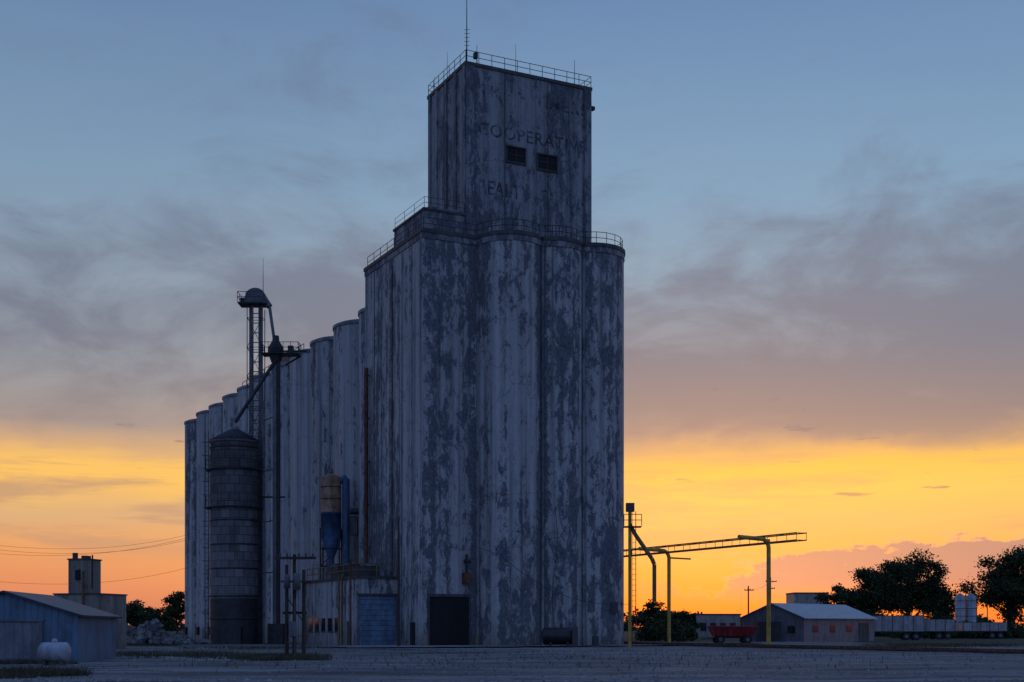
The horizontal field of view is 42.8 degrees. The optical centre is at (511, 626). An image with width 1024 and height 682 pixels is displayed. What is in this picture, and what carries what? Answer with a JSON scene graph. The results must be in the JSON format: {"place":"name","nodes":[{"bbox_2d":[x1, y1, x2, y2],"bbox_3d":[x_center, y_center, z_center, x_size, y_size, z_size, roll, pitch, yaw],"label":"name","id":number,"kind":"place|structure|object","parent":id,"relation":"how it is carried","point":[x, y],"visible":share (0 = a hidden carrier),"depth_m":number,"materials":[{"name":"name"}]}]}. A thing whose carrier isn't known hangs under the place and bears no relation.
{"place":"outdoors","nodes":[
{"label":"outdoors","id":0,"kind":"place"},
{"bbox_2d":[0,639,1023,681],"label":"gravel yard","id":1,"kind":"structure","parent":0,"point":[599,669],"depth_m":55.17,"materials":[{"name":"grey gravel"}]},
{"bbox_2d":[326,644,646,646],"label":"concrete pad","id":2,"kind":"object","parent":1,"relation":"on","point":[452,645],"visible":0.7,"depth_m":109.31,"materials":[{"name":"grey concrete"}]},
{"bbox_2d":[0,641,1022,678],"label":"weeds","id":3,"kind":"object","parent":1,"relation":"on","point":[6,672],"visible":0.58,"depth_m":68.24,"materials":[{"name":"green plant"}]},
{"bbox_2d":[541,624,577,646],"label":"horizontal fuel tank","id":4,"kind":"object","parent":1,"relation":"on","point":[560,635],"visible":0.98,"depth_m":105.38,"materials":[{"name":"grey metal"}]},
{"bbox_2d":[701,626,757,642],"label":"red grain wagon","id":5,"kind":"object","parent":1,"relation":"on","point":[720,634],"visible":0.96,"depth_m":132.06,"materials":[{"name":"red metal"}]},
{"bbox_2d":[624,642,1023,653],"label":"railroad track","id":6,"kind":"structure","parent":1,"relation":"on","point":[974,650],"depth_m":92.40,"materials":[{"name":"metal"}]},
{"bbox_2d":[0,0,1023,626],"label":"sky","id":7,"kind":"structure","parent":0,"point":[816,207],"materials":[{"name":"blue"}]},
{"bbox_2d":[138,627,1023,644],"bbox_3d":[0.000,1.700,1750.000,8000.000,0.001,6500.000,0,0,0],"label":"ground","id":8,"kind":"structure","parent":0,"point":[892,640],"depth_m":162.81,"materials":[{"name":"green plant"}]},
{"bbox_2d":[37,639,71,664],"bbox_3d":[-19.618,1.100,56.000,1.400,1.200,0.840,0,0,0],"label":"propane tank","id":9,"kind":"object","parent":8,"relation":"on","point":[54,650],"visible":0.98,"depth_m":55.68,"materials":[{"name":"white metal"}]},
{"bbox_2d":[0,590,121,661],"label":"blue metal shed","id":10,"kind":"structure","parent":8,"relation":"on","point":[30,623],"depth_m":60.24,"materials":[{"name":"blue metal"}]},
{"bbox_2d":[0,619,44,660],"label":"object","id":11,"kind":"structure","parent":10,"relation":"in","point":[17,640],"depth_m":60.04,"materials":[{"name":"grey metal"}]},
{"bbox_2d":[53,553,127,648],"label":"concrete batch building","id":12,"kind":"structure","parent":8,"relation":"on","point":[84,580],"depth_m":95.47,"materials":[{"name":"concrete"}]},
{"bbox_2d":[126,599,152,628],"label":"broadleaf tree","id":13,"kind":"object","parent":8,"relation":"on","point":[134,608],"visible":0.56,"depth_m":238.49,"materials":[{"name":"green plant"}]},
{"bbox_2d":[137,607,173,628],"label":"broadleaf tree","id":14,"kind":"object","parent":8,"relation":"on","point":[154,613],"visible":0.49,"depth_m":233.83,"materials":[{"name":"green plant"}]},
{"bbox_2d":[126,618,209,644],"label":"rubble pile","id":15,"kind":"object","parent":8,"relation":"on","point":[151,632],"visible":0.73,"depth_m":120.83,"materials":[{"name":"concrete"}]},
{"bbox_2d":[161,591,184,633],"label":"broadleaf tree","id":16,"kind":"object","parent":8,"relation":"on","point":[174,608],"visible":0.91,"depth_m":214.05,"materials":[{"name":"green plant"}]},
{"bbox_2d":[202,426,263,643],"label":"bin","id":17,"kind":"object","parent":8,"relation":"on","point":[233,469],"visible":0.98,"depth_m":123.07,"materials":[{"name":"metal"}]},
{"bbox_2d":[237,288,274,643],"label":"bucket elevator","id":18,"kind":"object","parent":8,"relation":"on","point":[252,299],"visible":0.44,"depth_m":127.75,"materials":[{"name":"metal"}]},
{"bbox_2d":[234,335,306,643],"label":"bucket elevator","id":19,"kind":"object","parent":8,"relation":"on","point":[276,352],"visible":0.93,"depth_m":125.75,"materials":[{"name":"metal"}]},
{"bbox_2d":[275,553,315,656],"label":"transformer rack","id":20,"kind":"object","parent":8,"relation":"on","point":[290,628],"visible":0.91,"depth_m":69.91,"materials":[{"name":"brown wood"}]},
{"bbox_2d":[397,517,399,645],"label":"utility pole","id":21,"kind":"object","parent":8,"relation":"on","point":[398,605],"visible":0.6,"depth_m":105.95,"materials":[{"name":"brown wood"}]},
{"bbox_2d":[183,0,624,644],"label":"grain elevator","id":22,"kind":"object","parent":8,"relation":"on","point":[459,384],"visible":0.92,"depth_m":114.17,"materials":[{"name":"paint"}]},
{"bbox_2d":[320,474,358,578],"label":"dust collector","id":23,"kind":"object","parent":22,"relation":"on","point":[333,534],"visible":0.88,"depth_m":124.53,"materials":[{"name":"blue metal"}]},
{"bbox_2d":[410,594,477,644],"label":"truck door","id":24,"kind":"structure","parent":22,"relation":"in","point":[448,615],"depth_m":111.07,"materials":[{"name":"grey metal"}]},
{"bbox_2d":[506,144,557,172],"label":"tower windows","id":25,"kind":"structure","parent":22,"relation":"in","point":[514,154],"depth_m":116.77,"materials":[{"name":"glass"}]},
{"bbox_2d":[165,611,1023,630],"bbox_3d":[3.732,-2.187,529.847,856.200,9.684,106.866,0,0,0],"label":"distant treeline","id":26,"kind":"object","parent":8,"relation":"on","point":[979,618],"visible":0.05,"depth_m":512.66,"materials":[{"name":"green plant"}]},
{"bbox_2d":[590,632,601,646],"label":"trash barrel","id":27,"kind":"object","parent":8,"relation":"on","point":[595,640],"visible":0.96,"depth_m":104.72,"materials":[{"name":"metal"}]},
{"bbox_2d":[623,503,655,646],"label":"yellow loading spout","id":28,"kind":"object","parent":8,"relation":"on","point":[630,507],"visible":0.96,"depth_m":103.84,"materials":[{"name":"paint"}]},
{"bbox_2d":[625,599,673,626],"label":"broadleaf tree","id":29,"kind":"object","parent":8,"relation":"on","point":[651,610],"visible":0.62,"depth_m":204.24,"materials":[{"name":"green plant"}]},
{"bbox_2d":[664,608,701,629],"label":"broadleaf tree","id":30,"kind":"object","parent":8,"relation":"on","point":[683,615],"visible":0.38,"depth_m":223.92,"materials":[{"name":"green plant"}]},
{"bbox_2d":[688,614,741,636],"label":"flat roofed store","id":31,"kind":"structure","parent":8,"relation":"on","point":[705,620],"depth_m":224.81,"materials":[{"name":"beige"}]},
{"bbox_2d":[624,532,806,643],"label":"railcar fall protection rack","id":32,"kind":"object","parent":8,"relation":"on","point":[659,550],"visible":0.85,"depth_m":107.30,"materials":[{"name":"yellow metal"}]},
{"bbox_2d":[744,586,753,612],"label":"utility pole","id":33,"kind":"object","parent":8,"relation":"on","point":[748,590],"visible":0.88,"depth_m":189.89,"materials":[{"name":"brown wood"}]},
{"bbox_2d":[0,519,763,589],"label":"power lines","id":34,"kind":"object","parent":33,"relation":"attached to","point":[171,543],"visible":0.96,"depth_m":111.27,"materials":[{"name":"metal"}]},
{"bbox_2d":[636,608,1023,641],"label":"hedgerow brush","id":35,"kind":"object","parent":8,"relation":"on","point":[682,631],"visible":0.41,"depth_m":178.52,"materials":[{"name":"green plant"}]},
{"bbox_2d":[814,582,854,606],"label":"broadleaf tree","id":36,"kind":"object","parent":8,"relation":"on","point":[837,590],"visible":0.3,"depth_m":248.60,"materials":[{"name":"green plant"}]},
{"bbox_2d":[830,566,895,614],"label":"broadleaf tree","id":37,"kind":"object","parent":8,"relation":"on","point":[858,598],"visible":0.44,"depth_m":243.55,"materials":[{"name":"green plant"}]},
{"bbox_2d":[871,615,924,639],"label":"white semi trailer","id":38,"kind":"object","parent":8,"relation":"on","point":[905,624],"visible":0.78,"depth_m":166.43,"materials":[{"name":"white metal"}]},
{"bbox_2d":[865,544,954,615],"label":"broadleaf tree","id":39,"kind":"object","parent":8,"relation":"on","point":[910,592],"visible":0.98,"depth_m":234.84,"materials":[{"name":"green plant"}]},
{"bbox_2d":[924,619,954,638],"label":"white semi trailer","id":40,"kind":"object","parent":8,"relation":"on","point":[939,626],"visible":0.86,"depth_m":176.84,"materials":[{"name":"white metal"}]},
{"bbox_2d":[926,584,959,618],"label":"broadleaf tree","id":41,"kind":"object","parent":8,"relation":"on","point":[949,609],"visible":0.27,"depth_m":247.82,"materials":[{"name":"green plant"}]},
{"bbox_2d":[955,593,965,621],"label":"storage tank","id":42,"kind":"object","parent":8,"relation":"on","point":[960,607],"visible":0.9,"depth_m":204.40,"materials":[{"name":"silver metal"}]},
{"bbox_2d":[966,593,976,621],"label":"storage tank","id":43,"kind":"object","parent":8,"relation":"on","point":[971,607],"visible":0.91,"depth_m":204.41,"materials":[{"name":"silver metal"}]},
{"bbox_2d":[955,622,1007,638],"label":"white semi trailer","id":44,"kind":"object","parent":8,"relation":"on","point":[981,626],"visible":1,"depth_m":183.87,"materials":[{"name":"white metal"}]},
{"bbox_2d":[952,544,1023,625],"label":"broadleaf tree","id":45,"kind":"object","parent":8,"relation":"on","point":[1003,584],"visible":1,"depth_m":213.71,"materials":[{"name":"green plant"}]},
{"bbox_2d":[786,592,828,603],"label":"tall tan building","id":46,"kind":"structure","parent":0,"point":[801,597],"depth_m":330.00,"materials":[{"name":"metal"}]},
{"bbox_2d":[738,603,877,641],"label":"grey metal warehouse","id":47,"kind":"structure","parent":0,"point":[792,622],"depth_m":149.20,"materials":[{"name":"grey metal"}]},
{"bbox_2d":[757,622,868,641],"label":"doors and windows","id":48,"kind":"structure","parent":47,"relation":"in","point":[776,627],"depth_m":148.81,"materials":[{"name":"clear glass"}]}
]}

